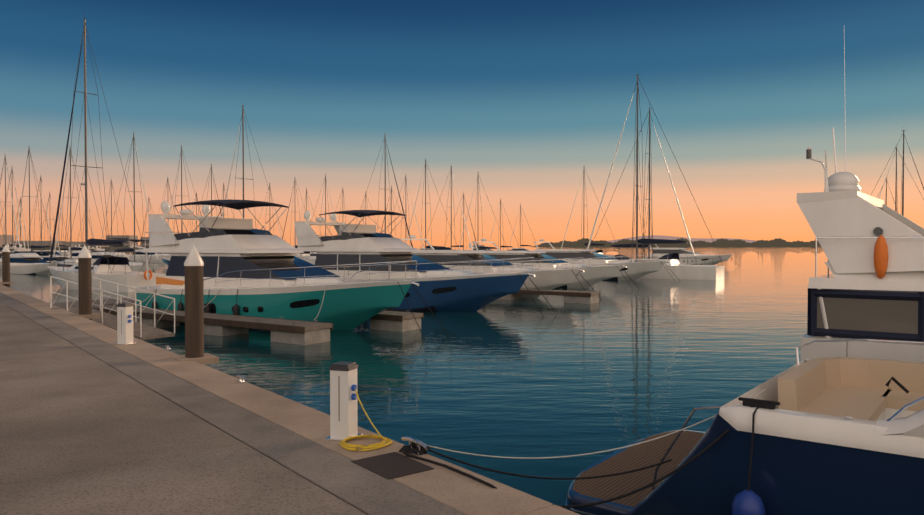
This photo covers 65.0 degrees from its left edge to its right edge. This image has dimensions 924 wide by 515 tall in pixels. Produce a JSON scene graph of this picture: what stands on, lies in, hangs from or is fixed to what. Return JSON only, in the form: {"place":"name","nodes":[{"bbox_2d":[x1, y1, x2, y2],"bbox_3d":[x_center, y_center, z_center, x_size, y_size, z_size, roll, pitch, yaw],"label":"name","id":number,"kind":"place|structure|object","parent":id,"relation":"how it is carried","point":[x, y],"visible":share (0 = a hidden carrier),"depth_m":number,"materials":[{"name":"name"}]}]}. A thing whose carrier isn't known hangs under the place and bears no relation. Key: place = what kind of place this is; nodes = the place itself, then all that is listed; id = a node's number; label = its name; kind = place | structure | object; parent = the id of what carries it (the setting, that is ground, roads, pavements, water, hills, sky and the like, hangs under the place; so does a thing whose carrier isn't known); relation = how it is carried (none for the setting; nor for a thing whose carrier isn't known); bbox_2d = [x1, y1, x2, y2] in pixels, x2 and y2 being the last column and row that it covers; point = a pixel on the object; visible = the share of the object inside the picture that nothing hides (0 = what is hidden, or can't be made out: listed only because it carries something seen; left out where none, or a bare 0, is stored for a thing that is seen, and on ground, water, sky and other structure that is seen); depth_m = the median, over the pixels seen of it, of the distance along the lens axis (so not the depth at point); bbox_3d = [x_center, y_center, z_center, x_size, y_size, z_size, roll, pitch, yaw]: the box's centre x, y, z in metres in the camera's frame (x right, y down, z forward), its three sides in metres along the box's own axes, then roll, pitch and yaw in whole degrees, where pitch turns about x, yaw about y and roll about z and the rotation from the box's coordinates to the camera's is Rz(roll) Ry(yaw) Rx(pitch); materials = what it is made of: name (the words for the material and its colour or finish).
{"place":"outdoors","nodes":[
{"label":"outdoors","id":0,"kind":"place"},
{"bbox_2d":[0,284,579,514],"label":"quay ground","id":1,"kind":"structure","parent":0,"point":[95,419],"depth_m":6.89,"materials":[{"name":"concrete"}]},
{"bbox_2d":[70,245,99,319],"bbox_3d":[-10.289,2.159,19.820,0.620,5.020,0.620,-1,1,-38],"label":"mooring pile","id":2,"kind":"object","parent":1,"relation":"on","point":[85,282],"visible":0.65,"depth_m":19.67,"materials":[{"name":"wood"}]},
{"bbox_2d":[50,276,174,339],"bbox_3d":[-10.086,1.358,20.791,4.636,1.587,1.040,1,1,34],"label":"railing","id":3,"kind":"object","parent":1,"relation":"on","point":[141,331],"depth_m":20.39,"materials":[{"name":"white metal"}]},
{"bbox_2d":[114,303,136,344],"bbox_3d":[-6.532,1.279,14.074,0.280,0.780,0.280,0,1,18],"label":"power pedestal","id":4,"kind":"object","parent":1,"relation":"on","point":[125,323],"visible":1,"depth_m":13.99,"materials":[{"name":"white"}]},
{"bbox_2d":[170,245,218,364],"bbox_3d":[-4.532,2.290,12.301,0.620,5.020,0.620,-1,1,-38],"label":"mooring pile","id":5,"kind":"object","parent":1,"relation":"on","point":[194,310],"visible":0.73,"depth_m":12.15,"materials":[{"name":"wood"}]},
{"bbox_2d":[236,375,246,382],"bbox_3d":[-3.077,1.692,10.113,0.081,0.092,0.294,-1,1,-38],"label":"mooring cleat","id":6,"kind":"object","parent":1,"relation":"on","point":[241,379],"visible":1,"depth_m":10.07,"materials":[{"name":"silver metal"}]},
{"bbox_2d":[325,361,362,441],"bbox_3d":[-1.174,1.419,7.207,0.280,0.740,0.280,0,1,18],"label":"power pedestal","id":7,"kind":"object","parent":1,"relation":"on","point":[343,405],"visible":0.96,"depth_m":7.12,"materials":[{"name":"white plastic"}]},
{"bbox_2d":[339,389,391,450],"bbox_3d":[-0.924,1.539,6.938,0.502,0.503,0.474,0,1,-1],"label":"yellow cable coil","id":8,"kind":"object","parent":1,"relation":"on","point":[345,445],"visible":1,"depth_m":6.88,"materials":[{"name":"yellow rubber"}]},
{"bbox_2d":[351,452,433,479],"bbox_3d":[-0.609,1.801,6.294,0.460,0.008,0.620,-1,1,-38],"label":"service hatch","id":9,"kind":"object","parent":1,"relation":"on","point":[392,465],"visible":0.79,"depth_m":6.27,"materials":[{"name":"brown"}]},
{"bbox_2d":[401,436,428,456],"bbox_3d":[-0.432,1.734,6.680,0.112,0.128,0.408,-1,1,-38],"label":"mooring cleat","id":10,"kind":"object","parent":1,"relation":"on","point":[418,443],"visible":0.88,"depth_m":6.61,"materials":[{"name":"silver metal"}]},
{"bbox_2d":[399,443,496,488],"bbox_3d":[-0.112,1.806,6.202,0.279,0.120,1.401,-1,1,-33],"label":"mooring rope","id":11,"kind":"object","parent":1,"relation":"on","point":[405,449],"visible":0.69,"depth_m":6.36,"materials":[{"name":"black fabric"}]},
{"bbox_2d":[415,389,765,507],"bbox_3d":[1.224,1.746,6.589,3.323,1.027,0.563,0,1,-1],"label":"mooring line","id":12,"kind":"object","parent":1,"relation":"on","point":[661,478],"depth_m":6.53,"materials":[{"name":"grey fabric"}]},
{"bbox_2d":[0,245,831,508],"bbox_3d":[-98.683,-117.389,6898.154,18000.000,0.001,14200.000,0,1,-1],"label":"water","id":13,"kind":"structure","parent":0,"point":[621,363],"depth_m":18.74,"materials":[{"name":"teal liquid"}]},
{"bbox_2d":[0,245,13,287],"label":"mooring pile","id":14,"kind":"object","parent":13,"relation":"in","point":[6,267],"visible":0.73,"depth_m":36.90,"materials":[{"name":"wood"}]},
{"bbox_2d":[0,155,19,268],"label":"sailboat","id":15,"kind":"object","parent":13,"relation":"on","point":[1,249],"visible":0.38,"depth_m":88.90,"materials":[{"name":"white plastic"}]},
{"bbox_2d":[0,166,24,251],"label":"sailboat","id":16,"kind":"object","parent":13,"relation":"on","point":[3,245],"visible":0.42,"depth_m":125.87,"materials":[{"name":"grey metal"}]},
{"bbox_2d":[9,197,28,251],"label":"sailboat","id":17,"kind":"object","parent":13,"relation":"on","point":[20,228],"visible":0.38,"depth_m":199.30,"materials":[{"name":"white plastic"}]},
{"bbox_2d":[0,243,59,274],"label":"motor boat","id":18,"kind":"object","parent":13,"relation":"on","point":[24,261],"visible":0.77,"depth_m":74.44,"materials":[{"name":"white plastic"}]},
{"bbox_2d":[14,146,55,262],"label":"sailboat","id":19,"kind":"object","parent":13,"relation":"on","point":[33,246],"visible":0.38,"depth_m":92.20,"materials":[{"name":"grey metal"}]},
{"bbox_2d":[26,176,53,253],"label":"sailboat","id":20,"kind":"object","parent":13,"relation":"on","point":[41,221],"visible":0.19,"depth_m":126.72,"materials":[{"name":"white plastic"}]},
{"bbox_2d":[37,194,59,253],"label":"sailboat","id":21,"kind":"object","parent":13,"relation":"on","point":[50,230],"visible":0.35,"depth_m":164.48,"materials":[{"name":"grey metal"}]},
{"bbox_2d":[33,250,67,255],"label":"motor boat","id":22,"kind":"object","parent":13,"relation":"on","point":[48,252],"visible":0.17,"depth_m":127.61,"materials":[{"name":"white plastic"}]},
{"bbox_2d":[41,256,67,262],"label":"motor boat","id":23,"kind":"object","parent":13,"relation":"on","point":[49,258],"depth_m":88.92,"materials":[{"name":"white plastic"}]},
{"bbox_2d":[54,208,70,255],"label":"sailboat","id":24,"kind":"object","parent":13,"relation":"on","point":[61,251],"visible":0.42,"depth_m":206.29,"materials":[{"name":"white plastic"}]},
{"bbox_2d":[0,235,148,249],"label":"marina buildings","id":25,"kind":"structure","parent":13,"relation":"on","point":[114,237],"depth_m":524.85,"materials":[{"name":"beige"}]},
{"bbox_2d":[53,146,98,266],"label":"sailboat","id":26,"kind":"object","parent":13,"relation":"on","point":[67,263],"visible":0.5,"depth_m":84.64,"materials":[{"name":"grey metal"}]},
{"bbox_2d":[68,242,90,258],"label":"motor boat","id":27,"kind":"object","parent":13,"relation":"on","point":[75,254],"visible":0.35,"depth_m":118.84,"materials":[{"name":"white plastic"}]},
{"bbox_2d":[76,205,94,246],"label":"sailboat","id":28,"kind":"object","parent":13,"relation":"on","point":[83,228],"visible":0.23,"depth_m":192.72,"materials":[{"name":"white plastic"}]},
{"bbox_2d":[49,297,134,307],"bbox_3d":[-0.366,1.946,53.744,2.500,0.860,70.000,1,1,34],"label":"walkway pontoon","id":29,"kind":"object","parent":13,"relation":"on","point":[96,302],"depth_m":30.87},
{"bbox_2d":[88,246,113,262],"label":"motor boat","id":30,"kind":"object","parent":13,"relation":"on","point":[100,252],"visible":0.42,"depth_m":100.36,"materials":[{"name":"white plastic"}]},
{"bbox_2d":[48,12,165,291],"bbox_3d":[-25.634,-7.228,50.466,12.500,19.916,3.897,1,1,34],"label":"sailboat","id":31,"kind":"object","parent":13,"relation":"on","point":[114,269],"visible":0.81,"depth_m":49.74,"materials":[{"name":"white plastic"}]},
{"bbox_2d":[144,270,151,279],"bbox_3d":[-20.267,1.128,46.826,0.140,0.740,0.740,0,1,17],"label":"life ring","id":32,"kind":"object","parent":31,"relation":"attached to","point":[150,277],"visible":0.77,"depth_m":46.85,"materials":[{"name":"orange plastic"}]},
{"bbox_2d":[100,179,132,258],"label":"sailboat","id":33,"kind":"object","parent":13,"relation":"on","point":[120,254],"visible":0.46,"depth_m":147.71,"materials":[{"name":"white plastic"}]},
{"bbox_2d":[104,133,158,271],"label":"sailboat","id":34,"kind":"object","parent":13,"relation":"on","point":[135,266],"visible":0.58,"depth_m":72.09,"materials":[{"name":"white plastic"}]},
{"bbox_2d":[129,244,153,260],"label":"motor boat","id":35,"kind":"object","parent":13,"relation":"on","point":[138,255],"visible":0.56,"depth_m":138.82,"materials":[{"name":"white plastic"}]},
{"bbox_2d":[143,179,178,260],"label":"sailboat","id":36,"kind":"object","parent":13,"relation":"on","point":[159,255],"visible":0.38,"depth_m":133.04,"materials":[{"name":"white"}]},
{"bbox_2d":[161,146,201,265],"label":"sailboat","id":37,"kind":"object","parent":13,"relation":"on","point":[166,260],"visible":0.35,"depth_m":96.72,"materials":[{"name":"grey metal"}]},
{"bbox_2d":[188,191,200,231],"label":"sailboat","id":38,"kind":"object","parent":13,"relation":"on","point":[196,211],"visible":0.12,"depth_m":151.95,"materials":[{"name":"white metal"}]},
{"bbox_2d":[73,304,332,344],"bbox_3d":[-9.805,2.393,25.840,13.082,0.941,1.250,1,1,34],"label":"finger pontoon","id":39,"kind":"object","parent":13,"relation":"on","point":[298,332],"visible":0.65,"depth_m":23.68,"materials":[{"name":"grey concrete"}]},
{"bbox_2d":[193,164,221,230],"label":"sailboat","id":40,"kind":"object","parent":13,"relation":"on","point":[211,171],"visible":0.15,"depth_m":118.04,"materials":[{"name":"white plastic"}]},
{"bbox_2d":[218,183,233,217],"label":"sailboat","id":41,"kind":"object","parent":13,"relation":"on","point":[223,190],"visible":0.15,"depth_m":143.55,"materials":[{"name":"white plastic"}]},
{"bbox_2d":[222,105,283,234],"bbox_3d":[-16.490,-4.865,56.405,9.564,14.703,2.964,1,1,34],"label":"sailboat","id":42,"kind":"object","parent":13,"relation":"on","point":[242,118],"visible":0.17,"depth_m":56.75,"materials":[{"name":"white metal"}]},
{"bbox_2d":[256,184,281,238],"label":"sailboat","id":43,"kind":"object","parent":13,"relation":"on","point":[268,214],"visible":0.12,"depth_m":146.19,"materials":[{"name":"white plastic"}]},
{"bbox_2d":[136,186,448,339],"bbox_3d":[-6.747,0.135,27.364,14.953,6.354,4.703,1,1,34],"label":"motor yacht","id":44,"kind":"object","parent":13,"relation":"on","point":[248,270],"visible":0.9,"depth_m":26.73,"materials":[{"name":"white plastic"}]},
{"bbox_2d":[134,287,325,319],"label":"mooring lines","id":45,"kind":"object","parent":44,"relation":"attached to","point":[220,289],"visible":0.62,"depth_m":24.18,"materials":[{"name":"fabric"}]},
{"bbox_2d":[282,179,310,257],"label":"sailboat","id":46,"kind":"object","parent":13,"relation":"on","point":[305,254],"visible":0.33,"depth_m":132.76,"materials":[{"name":"white"}]},
{"bbox_2d":[294,189,315,253],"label":"sailboat","id":47,"kind":"object","parent":13,"relation":"on","point":[306,198],"visible":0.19,"depth_m":158.64,"materials":[{"name":"white plastic"}]},
{"bbox_2d":[300,173,333,263],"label":"sailboat","id":48,"kind":"object","parent":13,"relation":"on","point":[311,259],"visible":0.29,"depth_m":112.07,"materials":[{"name":"white plastic"}]},
{"bbox_2d":[327,187,350,235],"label":"sailboat","id":49,"kind":"object","parent":13,"relation":"on","point":[340,207],"visible":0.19,"depth_m":175.03,"materials":[{"name":"white plastic"}]},
{"bbox_2d":[356,134,412,246],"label":"sailboat","id":50,"kind":"object","parent":13,"relation":"on","point":[387,189],"visible":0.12,"depth_m":94.03,"materials":[{"name":"white plastic"}]},
{"bbox_2d":[370,310,423,331],"bbox_3d":[-6.285,2.344,28.651,11.000,0.941,1.250,1,1,34],"label":"finger pontoon","id":51,"kind":"object","parent":13,"relation":"on","point":[400,321],"visible":0.23,"depth_m":25.57,"materials":[{"name":"grey concrete"}]},
{"bbox_2d":[381,184,412,245],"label":"sailboat","id":52,"kind":"object","parent":13,"relation":"on","point":[391,211],"visible":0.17,"depth_m":173.65,"materials":[{"name":"white plastic"}]},
{"bbox_2d":[389,178,423,248],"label":"sailboat","id":53,"kind":"object","parent":13,"relation":"on","point":[414,212],"visible":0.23,"depth_m":122.51,"materials":[{"name":"white plastic"}]},
{"bbox_2d":[294,208,556,315],"bbox_3d":[-2.212,0.026,34.775,15.071,6.299,4.605,1,1,34],"label":"motor yacht","id":54,"kind":"object","parent":13,"relation":"on","point":[440,288],"visible":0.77,"depth_m":34.28,"materials":[{"name":"blue"}]},
{"bbox_2d":[406,159,457,249],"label":"sailboat","id":55,"kind":"object","parent":13,"relation":"on","point":[427,247],"visible":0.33,"depth_m":104.23,"materials":[{"name":"white plastic"}]},
{"bbox_2d":[423,166,472,249],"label":"sailboat","id":56,"kind":"object","parent":13,"relation":"on","point":[448,248],"visible":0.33,"depth_m":101.17,"materials":[{"name":"grey metal"}]},
{"bbox_2d":[445,193,477,249],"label":"sailboat","id":57,"kind":"object","parent":13,"relation":"on","point":[463,204],"visible":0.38,"depth_m":171.23,"materials":[{"name":"white plastic"}]},
{"bbox_2d":[468,243,491,250],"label":"motor boat","id":58,"kind":"object","parent":13,"relation":"on","point":[478,245],"visible":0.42,"depth_m":189.92,"materials":[{"name":"white plastic"}]},
{"bbox_2d":[458,172,507,249],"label":"sailboat","id":59,"kind":"object","parent":13,"relation":"on","point":[481,247],"visible":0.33,"depth_m":115.33,"materials":[{"name":"grey metal"}]},
{"bbox_2d":[400,235,601,299],"bbox_3d":[1.529,0.802,43.268,14.718,4.351,4.198,1,1,34],"label":"white yacht","id":60,"kind":"object","parent":13,"relation":"on","point":[548,279],"visible":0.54,"depth_m":41.78,"materials":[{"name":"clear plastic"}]},
{"bbox_2d":[487,199,520,250],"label":"sailboat","id":61,"kind":"object","parent":13,"relation":"on","point":[503,246],"visible":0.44,"depth_m":183.96,"materials":[{"name":"grey metal"}]},
{"bbox_2d":[511,248,529,250],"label":"motor boat","id":62,"kind":"object","parent":13,"relation":"on","point":[519,249],"visible":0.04,"depth_m":214.05,"materials":[{"name":"white plastic"}]},
{"bbox_2d":[508,204,534,249],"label":"sailboat","id":63,"kind":"object","parent":13,"relation":"on","point":[520,228],"visible":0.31,"depth_m":229.27,"materials":[{"name":"grey metal"}]},
{"bbox_2d":[499,289,599,303],"bbox_3d":[2.339,2.137,40.537,11.000,0.941,1.250,1,1,34],"label":"finger pontoon","id":64,"kind":"object","parent":13,"relation":"on","point":[586,297],"visible":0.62,"depth_m":37.84,"materials":[{"name":"grey concrete"}]},
{"bbox_2d":[472,239,637,289],"bbox_3d":[6.161,0.701,52.419,14.130,4.177,4.098,1,1,34],"label":"white yacht","id":65,"kind":"object","parent":13,"relation":"on","point":[592,275],"visible":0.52,"depth_m":50.68,"materials":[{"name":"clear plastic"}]},
{"bbox_2d":[561,166,619,256],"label":"sailboat","id":66,"kind":"object","parent":13,"relation":"on","point":[596,251],"visible":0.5,"depth_m":133.67,"materials":[{"name":"grey metal"}]},
{"bbox_2d":[533,239,675,280],"bbox_3d":[12.048,0.482,63.809,14.718,4.237,4.098,1,1,34],"label":"white yacht","id":67,"kind":"object","parent":13,"relation":"on","point":[634,270],"visible":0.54,"depth_m":62.11,"materials":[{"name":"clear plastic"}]},
{"bbox_2d":[590,108,697,264],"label":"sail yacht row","id":68,"kind":"object","parent":13,"relation":"on","point":[634,245],"visible":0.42,"depth_m":71.77,"materials":[{"name":"grey"}]},
{"bbox_2d":[587,71,724,279],"bbox_3d":[17.101,-7.441,66.651,13.000,19.825,3.999,1,1,34],"label":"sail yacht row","id":69,"kind":"object","parent":13,"relation":"on","point":[693,272],"visible":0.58,"depth_m":64.97,"materials":[{"name":"white plastic"}]},
{"bbox_2d":[643,244,736,264],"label":"white yacht","id":70,"kind":"object","parent":13,"relation":"on","point":[703,259],"visible":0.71,"depth_m":104.46,"materials":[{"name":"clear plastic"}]},
{"bbox_2d":[565,339,923,514],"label":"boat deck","id":71,"kind":"structure","parent":13,"relation":"on","point":[832,436],"depth_m":6.37,"materials":[{"name":"blue"}]},
{"bbox_2d":[797,128,923,362],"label":"superstructure","id":72,"kind":"object","parent":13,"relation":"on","point":[852,296],"visible":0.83,"depth_m":9.99,"materials":[{"name":"white plastic"}]},
{"bbox_2d":[806,44,887,278],"bbox_3d":[5.825,-1.749,10.779,1.033,4.050,2.182,0,1,-1],"label":"boat mast gear","id":73,"kind":"object","parent":72,"relation":"on","point":[880,256],"visible":0.69,"depth_m":11.02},
{"bbox_2d":[877,178,894,205],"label":"sailboat","id":74,"kind":"object","parent":13,"relation":"on","point":[886,193],"visible":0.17,"depth_m":118.54,"materials":[{"name":"white metal"}]},
{"bbox_2d":[871,130,923,215],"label":"sailboat","id":75,"kind":"object","parent":13,"relation":"on","point":[902,184],"visible":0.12,"depth_m":73.13,"materials":[{"name":"grey metal"}]},
{"bbox_2d":[878,144,921,211],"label":"sailboat","id":76,"kind":"object","parent":13,"relation":"on","point":[896,202],"visible":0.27,"depth_m":98.39,"materials":[{"name":"grey metal"}]},
{"bbox_2d":[0,0,923,244],"label":"sky","id":77,"kind":"structure","parent":0,"point":[522,95],"materials":[{"name":"blue"}]},
{"bbox_2d":[427,449,671,479],"bbox_3d":[0.812,1.919,6.907,2.536,0.426,0.020,0,1,-10],"label":"black mooring line","id":78,"kind":"object","parent":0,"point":[553,478],"visible":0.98,"depth_m":6.91,"materials":[{"name":"black fabric"}]},
{"bbox_2d":[530,235,820,246],"bbox_3d":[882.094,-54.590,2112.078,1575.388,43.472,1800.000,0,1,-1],"label":"shore terrain","id":79,"kind":"structure","parent":0,"point":[721,242],"depth_m":1206.25,"materials":[{"name":"green plant"}]}
]}

